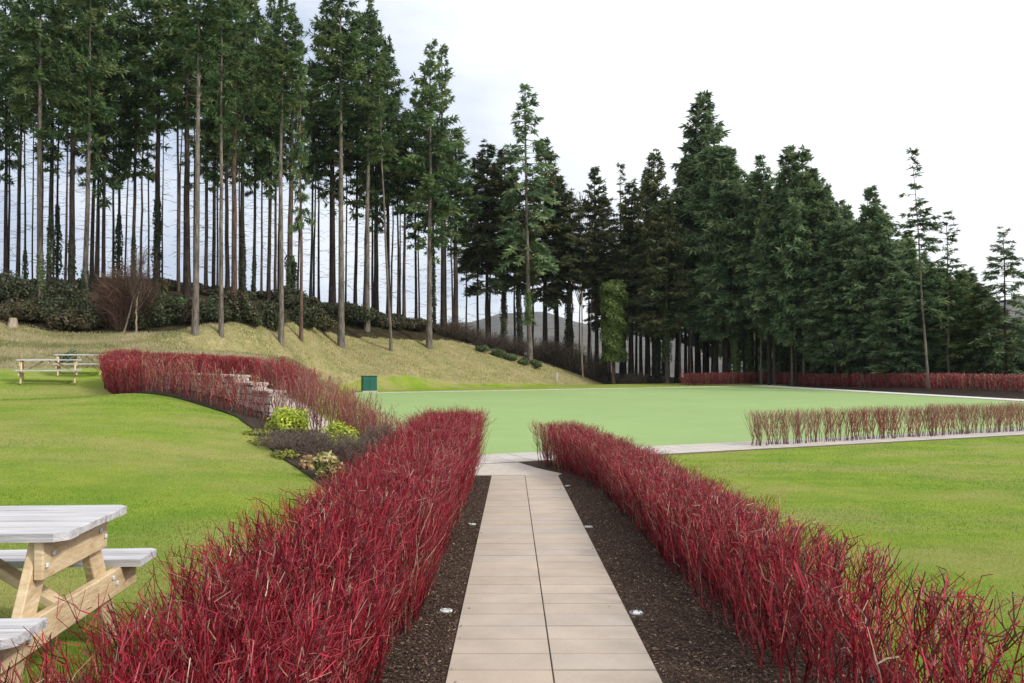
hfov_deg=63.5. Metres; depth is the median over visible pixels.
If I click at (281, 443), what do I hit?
bare shrub
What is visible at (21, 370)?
picnic table
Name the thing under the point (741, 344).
conifer tree
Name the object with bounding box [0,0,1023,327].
sky
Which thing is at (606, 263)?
conifer tree
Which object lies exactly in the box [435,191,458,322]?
conifer tree
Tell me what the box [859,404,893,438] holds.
dogwood shrub
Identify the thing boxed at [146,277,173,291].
bush
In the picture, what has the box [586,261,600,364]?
conifer tree
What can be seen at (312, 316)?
bush
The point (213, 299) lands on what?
bush
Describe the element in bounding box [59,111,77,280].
conifer tree
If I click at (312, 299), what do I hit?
bush
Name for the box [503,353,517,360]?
shrub
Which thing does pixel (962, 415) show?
dogwood shrub
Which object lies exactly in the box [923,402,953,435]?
dogwood shrub
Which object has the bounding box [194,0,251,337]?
conifer tree
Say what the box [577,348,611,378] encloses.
bare brush
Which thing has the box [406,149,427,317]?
conifer tree
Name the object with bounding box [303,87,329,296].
conifer tree
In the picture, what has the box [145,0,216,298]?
conifer tree
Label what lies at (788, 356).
conifer tree
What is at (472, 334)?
bare brush
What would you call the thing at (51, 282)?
bush
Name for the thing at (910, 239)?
conifer tree
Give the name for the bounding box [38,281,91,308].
bush
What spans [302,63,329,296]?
conifer tree
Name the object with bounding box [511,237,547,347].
conifer tree
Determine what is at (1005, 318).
conifer tree
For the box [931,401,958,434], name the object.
dogwood shrub
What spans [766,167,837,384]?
conifer tree
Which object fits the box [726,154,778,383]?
conifer tree
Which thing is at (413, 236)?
conifer tree
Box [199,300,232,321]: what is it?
bush
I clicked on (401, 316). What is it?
bush
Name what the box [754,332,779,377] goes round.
conifer tree
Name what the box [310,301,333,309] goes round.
bush
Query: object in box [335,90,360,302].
conifer tree
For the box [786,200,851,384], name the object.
conifer tree
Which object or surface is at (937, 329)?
conifer tree
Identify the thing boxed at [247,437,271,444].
ground plant
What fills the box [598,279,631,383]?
tree
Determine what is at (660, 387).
kerb
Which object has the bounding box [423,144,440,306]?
conifer tree
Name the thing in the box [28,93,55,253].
conifer tree
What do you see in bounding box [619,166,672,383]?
conifer tree
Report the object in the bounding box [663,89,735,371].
conifer tree
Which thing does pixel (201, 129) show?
conifer tree
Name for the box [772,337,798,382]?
conifer tree
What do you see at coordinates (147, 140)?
conifer tree
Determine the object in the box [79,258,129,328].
bare brush
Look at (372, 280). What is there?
conifer tree
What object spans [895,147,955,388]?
conifer tree
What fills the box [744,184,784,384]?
conifer tree
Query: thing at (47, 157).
conifer tree
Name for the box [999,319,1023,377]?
conifer tree
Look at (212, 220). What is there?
conifer tree
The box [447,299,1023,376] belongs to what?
hills
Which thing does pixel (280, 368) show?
dogwood hedge
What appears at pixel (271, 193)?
conifer tree
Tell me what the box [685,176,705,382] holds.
conifer tree
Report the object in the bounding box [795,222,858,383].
conifer tree
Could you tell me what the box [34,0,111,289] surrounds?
conifer tree
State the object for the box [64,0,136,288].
conifer tree
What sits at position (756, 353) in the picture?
conifer tree
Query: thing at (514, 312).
conifer tree
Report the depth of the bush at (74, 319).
46.56 m
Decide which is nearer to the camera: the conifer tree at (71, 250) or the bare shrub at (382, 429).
the bare shrub at (382, 429)
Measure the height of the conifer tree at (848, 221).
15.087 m
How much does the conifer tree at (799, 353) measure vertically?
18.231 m
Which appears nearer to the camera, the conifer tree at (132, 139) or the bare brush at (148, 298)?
the bare brush at (148, 298)
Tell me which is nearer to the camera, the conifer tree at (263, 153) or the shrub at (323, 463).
the shrub at (323, 463)
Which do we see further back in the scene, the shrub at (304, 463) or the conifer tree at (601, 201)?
the conifer tree at (601, 201)
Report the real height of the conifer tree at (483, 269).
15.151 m
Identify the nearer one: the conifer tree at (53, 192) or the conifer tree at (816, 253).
the conifer tree at (816, 253)
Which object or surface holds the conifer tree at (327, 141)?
on the ground at (394, 381)
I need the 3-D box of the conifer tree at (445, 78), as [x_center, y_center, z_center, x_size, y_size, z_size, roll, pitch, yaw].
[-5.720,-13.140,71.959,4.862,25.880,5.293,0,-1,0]
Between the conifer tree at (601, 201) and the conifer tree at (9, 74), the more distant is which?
the conifer tree at (601, 201)
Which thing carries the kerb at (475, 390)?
on the ground at (394, 381)
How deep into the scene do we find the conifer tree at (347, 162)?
70.67 m
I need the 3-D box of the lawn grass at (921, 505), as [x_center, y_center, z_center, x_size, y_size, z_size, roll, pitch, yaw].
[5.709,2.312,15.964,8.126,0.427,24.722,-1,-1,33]
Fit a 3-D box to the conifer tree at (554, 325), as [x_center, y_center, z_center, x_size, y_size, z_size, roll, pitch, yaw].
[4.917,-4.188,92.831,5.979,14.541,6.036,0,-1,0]
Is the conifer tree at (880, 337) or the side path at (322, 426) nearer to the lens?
the side path at (322, 426)
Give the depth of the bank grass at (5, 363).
44.29 m
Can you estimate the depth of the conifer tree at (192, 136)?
71.25 m
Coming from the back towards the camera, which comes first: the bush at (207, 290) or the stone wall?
the bush at (207, 290)
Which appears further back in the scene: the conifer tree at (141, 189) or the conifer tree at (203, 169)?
the conifer tree at (141, 189)
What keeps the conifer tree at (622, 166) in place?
on the ground at (394, 381)
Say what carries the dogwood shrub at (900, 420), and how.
on the green walk
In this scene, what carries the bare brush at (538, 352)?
on the ground at (394, 381)
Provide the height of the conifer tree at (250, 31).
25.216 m
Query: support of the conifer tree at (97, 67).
on the ground at (394, 381)
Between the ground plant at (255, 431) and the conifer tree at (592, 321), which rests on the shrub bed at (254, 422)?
the ground plant at (255, 431)
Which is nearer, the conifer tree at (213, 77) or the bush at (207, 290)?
the conifer tree at (213, 77)
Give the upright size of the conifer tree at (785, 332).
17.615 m
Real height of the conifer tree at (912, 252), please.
10.174 m
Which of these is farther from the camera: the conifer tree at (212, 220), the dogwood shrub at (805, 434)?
the conifer tree at (212, 220)
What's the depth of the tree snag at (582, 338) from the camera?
74.00 m
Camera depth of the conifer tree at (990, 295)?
62.42 m
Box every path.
[267,388,360,443]
[445,475,662,682]
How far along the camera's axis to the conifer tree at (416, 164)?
67.44 m
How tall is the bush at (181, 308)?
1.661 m
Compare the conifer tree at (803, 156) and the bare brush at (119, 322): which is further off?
the conifer tree at (803, 156)
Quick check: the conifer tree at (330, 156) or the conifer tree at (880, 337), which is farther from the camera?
the conifer tree at (330, 156)
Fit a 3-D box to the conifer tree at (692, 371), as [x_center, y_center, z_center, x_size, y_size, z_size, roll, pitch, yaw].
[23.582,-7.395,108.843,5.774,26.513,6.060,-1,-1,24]
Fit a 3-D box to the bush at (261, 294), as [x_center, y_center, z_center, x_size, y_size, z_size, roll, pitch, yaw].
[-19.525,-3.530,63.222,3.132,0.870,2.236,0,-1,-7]
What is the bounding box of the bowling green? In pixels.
[352,386,1023,454]
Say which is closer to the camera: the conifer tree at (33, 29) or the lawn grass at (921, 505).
the lawn grass at (921, 505)
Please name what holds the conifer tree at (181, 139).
on the ground at (394, 381)
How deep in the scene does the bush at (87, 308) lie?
47.10 m
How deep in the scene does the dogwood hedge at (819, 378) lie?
54.35 m
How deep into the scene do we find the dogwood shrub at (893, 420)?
22.31 m
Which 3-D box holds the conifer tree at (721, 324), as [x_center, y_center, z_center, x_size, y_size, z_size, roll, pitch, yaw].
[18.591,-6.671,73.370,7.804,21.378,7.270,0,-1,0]
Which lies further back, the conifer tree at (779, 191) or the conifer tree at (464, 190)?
the conifer tree at (464, 190)
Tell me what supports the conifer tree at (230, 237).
on the ground at (394, 381)
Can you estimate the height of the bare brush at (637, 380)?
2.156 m
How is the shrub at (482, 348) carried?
on the ground at (394, 381)
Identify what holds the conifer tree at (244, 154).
on the ground at (394, 381)
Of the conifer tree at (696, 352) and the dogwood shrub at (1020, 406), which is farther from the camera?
the conifer tree at (696, 352)
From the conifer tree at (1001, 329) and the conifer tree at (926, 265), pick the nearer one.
the conifer tree at (1001, 329)
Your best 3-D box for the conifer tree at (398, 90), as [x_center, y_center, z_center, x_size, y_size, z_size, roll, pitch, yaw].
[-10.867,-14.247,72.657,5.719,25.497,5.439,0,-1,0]
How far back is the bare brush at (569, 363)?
75.96 m
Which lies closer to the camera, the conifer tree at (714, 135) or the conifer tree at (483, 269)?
the conifer tree at (714, 135)
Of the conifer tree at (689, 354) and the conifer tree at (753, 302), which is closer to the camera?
the conifer tree at (753, 302)
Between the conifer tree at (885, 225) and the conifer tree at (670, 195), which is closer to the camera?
the conifer tree at (885, 225)
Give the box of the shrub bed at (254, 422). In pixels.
[108,378,358,487]
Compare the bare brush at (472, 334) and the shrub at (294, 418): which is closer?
the shrub at (294, 418)
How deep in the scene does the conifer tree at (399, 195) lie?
71.64 m
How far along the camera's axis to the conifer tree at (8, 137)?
58.05 m
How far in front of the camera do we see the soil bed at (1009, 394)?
49.65 m
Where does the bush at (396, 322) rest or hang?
on the ground at (394, 381)
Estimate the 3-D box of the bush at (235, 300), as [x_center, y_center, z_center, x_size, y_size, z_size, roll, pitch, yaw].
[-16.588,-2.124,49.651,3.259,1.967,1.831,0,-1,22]
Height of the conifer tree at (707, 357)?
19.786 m
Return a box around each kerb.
[364,388,588,392]
[589,386,731,388]
[758,385,1023,401]
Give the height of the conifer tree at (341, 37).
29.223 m
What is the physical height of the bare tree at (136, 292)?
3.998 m
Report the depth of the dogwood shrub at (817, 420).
21.35 m
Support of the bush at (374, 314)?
on the ground at (394, 381)
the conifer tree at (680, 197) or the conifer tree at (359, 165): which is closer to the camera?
the conifer tree at (359, 165)
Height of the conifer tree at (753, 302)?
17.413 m
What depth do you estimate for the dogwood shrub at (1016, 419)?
24.51 m
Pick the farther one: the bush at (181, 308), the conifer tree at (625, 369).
the conifer tree at (625, 369)
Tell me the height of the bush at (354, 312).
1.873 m
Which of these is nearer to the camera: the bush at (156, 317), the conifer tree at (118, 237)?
the bush at (156, 317)
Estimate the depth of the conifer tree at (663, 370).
107.04 m
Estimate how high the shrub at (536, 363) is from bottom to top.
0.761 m
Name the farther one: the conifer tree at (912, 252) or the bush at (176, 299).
the conifer tree at (912, 252)
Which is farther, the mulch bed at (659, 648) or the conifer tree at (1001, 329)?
the conifer tree at (1001, 329)
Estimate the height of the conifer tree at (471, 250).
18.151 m
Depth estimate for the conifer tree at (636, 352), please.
85.23 m
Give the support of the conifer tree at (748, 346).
on the ground at (394, 381)
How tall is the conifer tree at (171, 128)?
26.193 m
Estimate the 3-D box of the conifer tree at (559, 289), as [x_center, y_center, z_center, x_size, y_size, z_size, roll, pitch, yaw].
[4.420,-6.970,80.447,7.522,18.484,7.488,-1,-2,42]
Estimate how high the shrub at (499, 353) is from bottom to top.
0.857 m
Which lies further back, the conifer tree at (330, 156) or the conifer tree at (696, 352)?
the conifer tree at (696, 352)
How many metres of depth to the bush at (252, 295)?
59.59 m
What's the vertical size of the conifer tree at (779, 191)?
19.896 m
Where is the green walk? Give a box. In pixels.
[478,428,1023,463]
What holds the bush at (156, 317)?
on the ground at (394, 381)
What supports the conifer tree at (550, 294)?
on the ground at (394, 381)
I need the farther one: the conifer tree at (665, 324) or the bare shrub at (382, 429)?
the conifer tree at (665, 324)
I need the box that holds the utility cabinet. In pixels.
[360,376,377,391]
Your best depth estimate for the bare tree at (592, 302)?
80.03 m
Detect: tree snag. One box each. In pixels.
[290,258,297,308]
[581,292,583,377]
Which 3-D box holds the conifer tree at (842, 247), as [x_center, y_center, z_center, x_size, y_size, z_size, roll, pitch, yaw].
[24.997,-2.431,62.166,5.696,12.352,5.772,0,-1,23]
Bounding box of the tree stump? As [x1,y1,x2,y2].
[8,318,18,328]
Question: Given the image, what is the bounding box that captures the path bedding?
[525,479,553,681]
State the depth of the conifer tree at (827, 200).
65.25 m
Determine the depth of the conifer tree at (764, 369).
100.38 m
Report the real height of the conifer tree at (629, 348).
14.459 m
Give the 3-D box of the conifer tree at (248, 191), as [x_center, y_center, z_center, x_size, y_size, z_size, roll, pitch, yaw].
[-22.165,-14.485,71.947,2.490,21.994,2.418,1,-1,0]
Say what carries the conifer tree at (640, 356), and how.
on the ground at (394, 381)
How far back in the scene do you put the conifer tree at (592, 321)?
97.72 m
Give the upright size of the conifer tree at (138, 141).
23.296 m
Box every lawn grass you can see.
[0,373,322,682]
[663,436,1023,682]
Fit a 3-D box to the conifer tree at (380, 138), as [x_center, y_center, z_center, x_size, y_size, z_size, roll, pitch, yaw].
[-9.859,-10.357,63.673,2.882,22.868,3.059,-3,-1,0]
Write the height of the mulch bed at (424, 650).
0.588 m
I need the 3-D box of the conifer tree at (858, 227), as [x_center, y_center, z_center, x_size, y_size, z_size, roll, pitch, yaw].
[26.244,-3.967,61.288,5.161,15.355,5.934,-1,-1,36]
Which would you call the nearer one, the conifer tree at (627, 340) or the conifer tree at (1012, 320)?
the conifer tree at (1012, 320)
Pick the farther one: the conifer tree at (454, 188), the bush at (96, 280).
the conifer tree at (454, 188)
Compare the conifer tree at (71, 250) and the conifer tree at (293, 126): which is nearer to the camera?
the conifer tree at (71, 250)
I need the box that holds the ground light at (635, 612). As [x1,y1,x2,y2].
[629,610,642,614]
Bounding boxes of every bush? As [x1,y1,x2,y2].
[0,270,35,301]
[0,296,47,321]
[21,295,80,321]
[28,278,44,290]
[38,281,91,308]
[44,278,81,289]
[44,308,103,330]
[77,277,100,289]
[80,298,110,327]
[128,293,177,328]
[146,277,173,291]
[147,289,190,325]
[162,278,182,290]
[165,297,191,322]
[178,298,213,323]
[181,285,224,294]
[188,292,234,320]
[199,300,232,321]
[210,285,238,293]
[223,290,257,319]
[230,289,258,299]
[233,297,264,326]
[248,290,275,299]
[255,299,288,330]
[273,285,308,308]
[286,303,330,328]
[306,296,320,303]
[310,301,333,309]
[314,306,337,330]
[325,301,370,323]
[355,307,383,323]
[371,315,409,327]
[391,313,410,319]
[404,317,426,329]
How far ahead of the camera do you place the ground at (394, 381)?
12.54 m
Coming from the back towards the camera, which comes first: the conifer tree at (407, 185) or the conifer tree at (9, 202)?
the conifer tree at (407, 185)
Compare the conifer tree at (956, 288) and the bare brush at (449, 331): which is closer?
the conifer tree at (956, 288)
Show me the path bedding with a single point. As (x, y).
(542, 600)
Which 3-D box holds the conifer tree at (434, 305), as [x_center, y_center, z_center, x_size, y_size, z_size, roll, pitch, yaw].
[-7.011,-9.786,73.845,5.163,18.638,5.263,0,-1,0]
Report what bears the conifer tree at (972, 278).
on the ground at (394, 381)
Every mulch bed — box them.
[145,476,490,682]
[519,461,903,682]
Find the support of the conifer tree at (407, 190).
on the ground at (394, 381)
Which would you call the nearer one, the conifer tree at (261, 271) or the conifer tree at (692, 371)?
the conifer tree at (261, 271)
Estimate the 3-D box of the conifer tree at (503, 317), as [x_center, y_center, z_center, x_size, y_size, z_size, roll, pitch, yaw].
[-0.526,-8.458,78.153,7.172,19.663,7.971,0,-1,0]
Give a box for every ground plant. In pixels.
[241,428,272,434]
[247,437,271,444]
[269,448,301,459]
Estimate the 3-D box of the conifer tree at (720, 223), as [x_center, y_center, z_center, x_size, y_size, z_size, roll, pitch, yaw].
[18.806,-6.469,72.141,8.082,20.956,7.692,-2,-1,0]
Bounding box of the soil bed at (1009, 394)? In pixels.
[782,385,1023,398]
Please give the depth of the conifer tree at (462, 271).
77.61 m
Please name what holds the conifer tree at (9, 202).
on the ground at (394, 381)
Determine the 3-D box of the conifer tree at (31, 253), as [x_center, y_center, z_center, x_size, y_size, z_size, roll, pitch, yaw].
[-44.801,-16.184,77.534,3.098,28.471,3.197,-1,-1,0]
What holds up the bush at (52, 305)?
on the ground at (394, 381)
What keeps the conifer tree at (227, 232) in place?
on the ground at (394, 381)
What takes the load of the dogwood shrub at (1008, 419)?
on the green walk
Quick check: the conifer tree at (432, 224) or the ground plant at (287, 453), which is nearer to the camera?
the ground plant at (287, 453)
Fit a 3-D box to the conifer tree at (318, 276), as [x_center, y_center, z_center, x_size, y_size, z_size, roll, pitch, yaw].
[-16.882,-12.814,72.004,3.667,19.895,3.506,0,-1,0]
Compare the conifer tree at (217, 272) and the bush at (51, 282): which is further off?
the conifer tree at (217, 272)
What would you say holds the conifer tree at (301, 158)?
on the ground at (394, 381)
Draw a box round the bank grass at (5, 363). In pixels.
[0,320,601,387]
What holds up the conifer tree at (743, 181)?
on the ground at (394, 381)
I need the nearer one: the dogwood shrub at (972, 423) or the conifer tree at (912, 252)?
the dogwood shrub at (972, 423)
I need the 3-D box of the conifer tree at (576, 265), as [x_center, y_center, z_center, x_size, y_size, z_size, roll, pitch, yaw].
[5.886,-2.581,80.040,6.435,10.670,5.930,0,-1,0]
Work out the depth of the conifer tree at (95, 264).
78.82 m
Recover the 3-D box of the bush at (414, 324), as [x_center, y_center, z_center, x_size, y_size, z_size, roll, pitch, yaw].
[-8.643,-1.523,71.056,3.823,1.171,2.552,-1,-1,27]
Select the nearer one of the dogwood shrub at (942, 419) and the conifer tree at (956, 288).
the dogwood shrub at (942, 419)
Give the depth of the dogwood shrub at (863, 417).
21.95 m
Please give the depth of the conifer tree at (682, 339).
108.11 m
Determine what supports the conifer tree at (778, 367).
on the ground at (394, 381)
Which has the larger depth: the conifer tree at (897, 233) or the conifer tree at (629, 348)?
the conifer tree at (629, 348)
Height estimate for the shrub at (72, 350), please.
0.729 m
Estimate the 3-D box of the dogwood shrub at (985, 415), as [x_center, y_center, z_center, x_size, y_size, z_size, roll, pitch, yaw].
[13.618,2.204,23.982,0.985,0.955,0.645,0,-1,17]
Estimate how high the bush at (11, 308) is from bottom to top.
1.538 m
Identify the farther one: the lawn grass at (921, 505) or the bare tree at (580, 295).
the bare tree at (580, 295)
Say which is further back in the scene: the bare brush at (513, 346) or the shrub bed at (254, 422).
the bare brush at (513, 346)
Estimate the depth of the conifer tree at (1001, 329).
59.38 m
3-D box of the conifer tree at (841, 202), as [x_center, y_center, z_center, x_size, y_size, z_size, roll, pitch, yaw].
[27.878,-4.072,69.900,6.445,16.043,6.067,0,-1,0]
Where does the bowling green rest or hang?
on the ground at (394, 381)
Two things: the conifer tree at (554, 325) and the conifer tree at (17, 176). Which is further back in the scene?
the conifer tree at (554, 325)
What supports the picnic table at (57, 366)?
on the ground at (394, 381)
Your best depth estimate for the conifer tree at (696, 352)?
81.08 m
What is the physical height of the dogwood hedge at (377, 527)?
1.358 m
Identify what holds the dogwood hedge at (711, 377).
on the ground at (394, 381)
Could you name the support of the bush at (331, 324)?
on the ground at (394, 381)
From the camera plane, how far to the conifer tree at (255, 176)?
62.39 m
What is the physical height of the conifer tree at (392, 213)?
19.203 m
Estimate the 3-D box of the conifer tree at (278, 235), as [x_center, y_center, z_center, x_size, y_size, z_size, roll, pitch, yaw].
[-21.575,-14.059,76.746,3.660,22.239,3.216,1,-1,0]
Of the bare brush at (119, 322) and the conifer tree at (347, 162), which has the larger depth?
the conifer tree at (347, 162)
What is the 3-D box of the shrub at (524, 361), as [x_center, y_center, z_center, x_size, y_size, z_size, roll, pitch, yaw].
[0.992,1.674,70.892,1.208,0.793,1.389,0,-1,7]
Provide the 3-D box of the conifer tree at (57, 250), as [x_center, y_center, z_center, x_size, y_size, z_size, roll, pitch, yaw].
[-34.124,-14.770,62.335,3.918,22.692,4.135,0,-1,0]
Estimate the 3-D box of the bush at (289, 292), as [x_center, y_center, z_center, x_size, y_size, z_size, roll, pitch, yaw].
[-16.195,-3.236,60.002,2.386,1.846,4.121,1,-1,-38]
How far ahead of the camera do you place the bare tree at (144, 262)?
46.36 m
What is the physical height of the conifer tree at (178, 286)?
23.441 m
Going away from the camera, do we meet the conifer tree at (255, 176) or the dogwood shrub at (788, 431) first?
the dogwood shrub at (788, 431)
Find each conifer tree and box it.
[0,0,37,271]
[0,0,48,279]
[0,0,86,299]
[0,35,28,272]
[8,63,49,279]
[10,46,29,264]
[20,0,71,290]
[23,63,46,277]
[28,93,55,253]
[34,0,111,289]
[35,83,63,276]
[36,0,85,278]
[52,0,129,300]
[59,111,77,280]
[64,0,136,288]
[66,9,124,290]
[75,17,111,276]
[75,50,100,268]
[84,22,108,276]
[92,0,152,274]
[100,0,161,274]
[106,28,124,277]
[109,55,144,275]
[112,0,201,293]
[127,52,155,268]
[136,19,156,277]
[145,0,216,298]
[150,43,195,291]
[153,71,176,279]
[155,0,243,335]
[166,64,191,240]
[179,43,209,262]
[183,1,224,285]
[189,0,238,294]
[192,119,212,285]
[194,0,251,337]
[199,131,223,285]
[200,1,254,293]
[201,122,231,285]
[204,0,266,293]
[211,3,276,292]
[223,116,259,287]
[224,149,240,286]
[241,0,270,292]
[244,121,264,275]
[248,0,314,347]
[249,0,292,300]
[249,17,279,290]
[256,3,298,299]
[258,109,288,277]
[268,121,298,289]
[269,2,318,286]
[287,31,315,341]
[287,77,318,289]
[301,82,330,299]
[302,0,376,348]
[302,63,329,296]
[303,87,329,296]
[304,0,359,302]
[316,95,346,276]
[326,11,381,303]
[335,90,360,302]
[342,0,403,331]
[348,20,405,311]
[349,118,380,304]
[358,176,382,307]
[363,34,419,315]
[363,60,401,351]
[378,107,423,316]
[379,114,412,318]
[384,111,406,312]
[390,89,435,318]
[390,148,411,314]
[393,38,469,349]
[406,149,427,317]
[411,140,459,332]
[419,44,474,335]
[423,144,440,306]
[433,155,468,328]
[434,128,487,325]
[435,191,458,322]
[447,157,496,342]
[452,139,523,345]
[460,181,481,326]
[476,147,541,343]
[476,263,490,333]
[486,167,543,355]
[493,83,561,360]
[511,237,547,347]
[513,286,515,338]
[519,137,586,343]
[533,176,590,344]
[539,188,596,358]
[554,310,554,343]
[558,261,594,359]
[571,166,618,370]
[577,198,618,376]
[582,295,603,367]
[583,246,628,380]
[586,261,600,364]
[601,319,645,372]
[605,177,653,379]
[608,162,633,378]
[616,245,626,374]
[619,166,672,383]
[624,147,689,383]
[626,239,651,376]
[626,319,638,373]
[629,199,698,382]
[629,246,637,376]
[645,334,645,372]
[658,156,700,382]
[659,192,681,376]
[662,315,682,375]
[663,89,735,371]
[663,190,692,382]
[669,320,691,343]
[670,125,751,382]
[678,324,681,376]
[681,325,701,376]
[681,333,693,377]
[682,146,755,379]
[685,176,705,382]
[685,202,698,381]
[687,147,758,378]
[688,328,690,377]
[692,330,722,371]
[706,330,708,373]
[721,332,754,351]
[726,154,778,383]
[727,190,759,382]
[735,196,798,383]
[739,172,748,377]
[739,331,772,377]
[744,171,764,380]
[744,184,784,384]
[748,180,779,384]
[750,187,754,379]
[752,144,815,384]
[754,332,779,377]
[760,144,827,384]
[764,170,817,385]
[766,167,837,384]
[771,337,801,373]
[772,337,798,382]
[775,333,819,374]
[780,337,782,376]
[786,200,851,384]
[788,177,834,382]
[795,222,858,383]
[801,183,858,385]
[807,226,875,386]
[815,216,859,385]
[820,199,860,366]
[828,184,894,386]
[835,203,907,385]
[839,204,860,383]
[858,260,932,386]
[867,248,949,385]
[869,226,916,370]
[881,234,923,383]
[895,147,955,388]
[899,260,978,386]
[920,251,936,278]
[922,269,1002,380]
[928,210,971,386]
[936,283,1019,387]
[940,266,980,385]
[968,226,1023,379]
[969,294,1012,385]
[977,307,1019,385]
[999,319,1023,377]
[1009,317,1023,379]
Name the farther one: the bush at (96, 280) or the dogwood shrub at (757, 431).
the bush at (96, 280)
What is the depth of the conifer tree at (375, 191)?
70.95 m
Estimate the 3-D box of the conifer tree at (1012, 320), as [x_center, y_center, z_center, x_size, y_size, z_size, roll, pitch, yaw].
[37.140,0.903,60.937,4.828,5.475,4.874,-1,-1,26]
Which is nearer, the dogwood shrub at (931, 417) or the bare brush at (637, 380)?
the dogwood shrub at (931, 417)
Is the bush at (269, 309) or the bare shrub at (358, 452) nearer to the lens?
the bare shrub at (358, 452)
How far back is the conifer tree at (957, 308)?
55.53 m
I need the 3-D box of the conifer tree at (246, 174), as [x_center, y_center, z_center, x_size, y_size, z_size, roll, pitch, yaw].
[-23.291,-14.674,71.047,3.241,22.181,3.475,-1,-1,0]
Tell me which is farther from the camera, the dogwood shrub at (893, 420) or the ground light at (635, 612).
the dogwood shrub at (893, 420)
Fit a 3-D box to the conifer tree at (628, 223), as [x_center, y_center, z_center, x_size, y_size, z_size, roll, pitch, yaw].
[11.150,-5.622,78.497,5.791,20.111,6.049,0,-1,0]
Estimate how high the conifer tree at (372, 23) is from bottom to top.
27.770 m
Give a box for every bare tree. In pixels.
[123,243,158,331]
[124,269,154,332]
[556,191,613,369]
[574,214,618,355]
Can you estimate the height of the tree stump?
0.700 m
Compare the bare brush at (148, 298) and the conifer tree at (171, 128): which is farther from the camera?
the conifer tree at (171, 128)
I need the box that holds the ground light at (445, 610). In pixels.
[439,608,452,612]
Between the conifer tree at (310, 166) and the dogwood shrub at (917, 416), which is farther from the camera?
the conifer tree at (310, 166)
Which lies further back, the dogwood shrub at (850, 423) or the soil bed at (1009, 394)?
the soil bed at (1009, 394)
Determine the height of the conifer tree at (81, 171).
24.182 m
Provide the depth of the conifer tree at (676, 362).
80.79 m
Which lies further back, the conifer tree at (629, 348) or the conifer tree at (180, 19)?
the conifer tree at (629, 348)
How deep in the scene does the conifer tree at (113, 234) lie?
71.12 m
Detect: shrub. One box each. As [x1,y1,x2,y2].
[60,348,79,362]
[252,423,338,452]
[263,406,309,432]
[283,427,373,459]
[298,453,319,469]
[310,450,346,479]
[318,420,359,445]
[318,431,390,468]
[357,417,400,449]
[475,345,489,351]
[489,348,506,356]
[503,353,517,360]
[518,357,529,364]
[529,359,542,367]
[743,408,776,445]
[757,410,792,444]
[776,408,809,443]
[787,407,815,442]
[804,407,831,441]
[811,406,844,441]
[829,408,861,440]
[846,406,876,439]
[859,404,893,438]
[872,405,902,438]
[879,404,915,437]
[899,405,928,436]
[912,403,942,435]
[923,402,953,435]
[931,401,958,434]
[943,403,972,433]
[957,403,981,433]
[966,402,995,432]
[983,402,1013,432]
[991,402,1016,431]
[1008,400,1023,430]
[1010,399,1023,430]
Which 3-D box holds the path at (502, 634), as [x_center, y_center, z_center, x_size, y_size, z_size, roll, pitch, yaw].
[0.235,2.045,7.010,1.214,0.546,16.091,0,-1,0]
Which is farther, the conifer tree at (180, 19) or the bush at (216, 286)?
the bush at (216, 286)
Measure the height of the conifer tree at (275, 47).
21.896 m
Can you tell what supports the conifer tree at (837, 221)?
on the ground at (394, 381)
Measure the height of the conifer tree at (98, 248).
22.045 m
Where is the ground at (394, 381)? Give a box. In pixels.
[0,289,1023,682]
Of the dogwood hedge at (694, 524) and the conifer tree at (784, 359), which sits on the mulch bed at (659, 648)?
the dogwood hedge at (694, 524)
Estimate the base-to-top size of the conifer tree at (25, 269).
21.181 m
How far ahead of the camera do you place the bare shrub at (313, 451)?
12.76 m
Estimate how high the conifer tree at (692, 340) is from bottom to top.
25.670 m
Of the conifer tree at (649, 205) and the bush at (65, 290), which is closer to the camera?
the bush at (65, 290)
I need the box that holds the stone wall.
[163,373,285,415]
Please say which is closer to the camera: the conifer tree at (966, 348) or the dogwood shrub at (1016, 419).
the dogwood shrub at (1016, 419)
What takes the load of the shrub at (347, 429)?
on the shrub bed at (254, 422)
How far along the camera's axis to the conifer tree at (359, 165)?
71.86 m
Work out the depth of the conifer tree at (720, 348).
95.59 m
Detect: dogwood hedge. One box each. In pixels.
[0,403,494,682]
[94,348,398,441]
[137,350,260,379]
[250,354,418,434]
[528,419,1023,682]
[678,371,759,384]
[755,371,1023,391]
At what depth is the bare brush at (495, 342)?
73.54 m
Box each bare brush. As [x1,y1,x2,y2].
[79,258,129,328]
[90,253,153,329]
[118,264,171,328]
[432,315,470,338]
[447,322,485,342]
[471,329,504,348]
[496,333,532,354]
[523,337,557,360]
[539,334,576,363]
[553,338,590,369]
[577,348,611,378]
[618,369,651,383]
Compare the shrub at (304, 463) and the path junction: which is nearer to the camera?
the shrub at (304, 463)
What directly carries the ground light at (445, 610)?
on the mulch bed at (424, 650)
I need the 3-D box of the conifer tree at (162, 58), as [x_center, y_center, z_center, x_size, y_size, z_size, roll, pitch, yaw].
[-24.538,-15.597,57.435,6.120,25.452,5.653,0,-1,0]
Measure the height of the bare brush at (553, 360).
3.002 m
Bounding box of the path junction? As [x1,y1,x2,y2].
[474,462,561,474]
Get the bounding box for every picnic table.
[0,505,156,682]
[14,359,80,384]
[52,354,104,375]
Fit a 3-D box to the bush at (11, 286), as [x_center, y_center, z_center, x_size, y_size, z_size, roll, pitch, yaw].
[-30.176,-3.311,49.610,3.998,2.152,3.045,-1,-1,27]

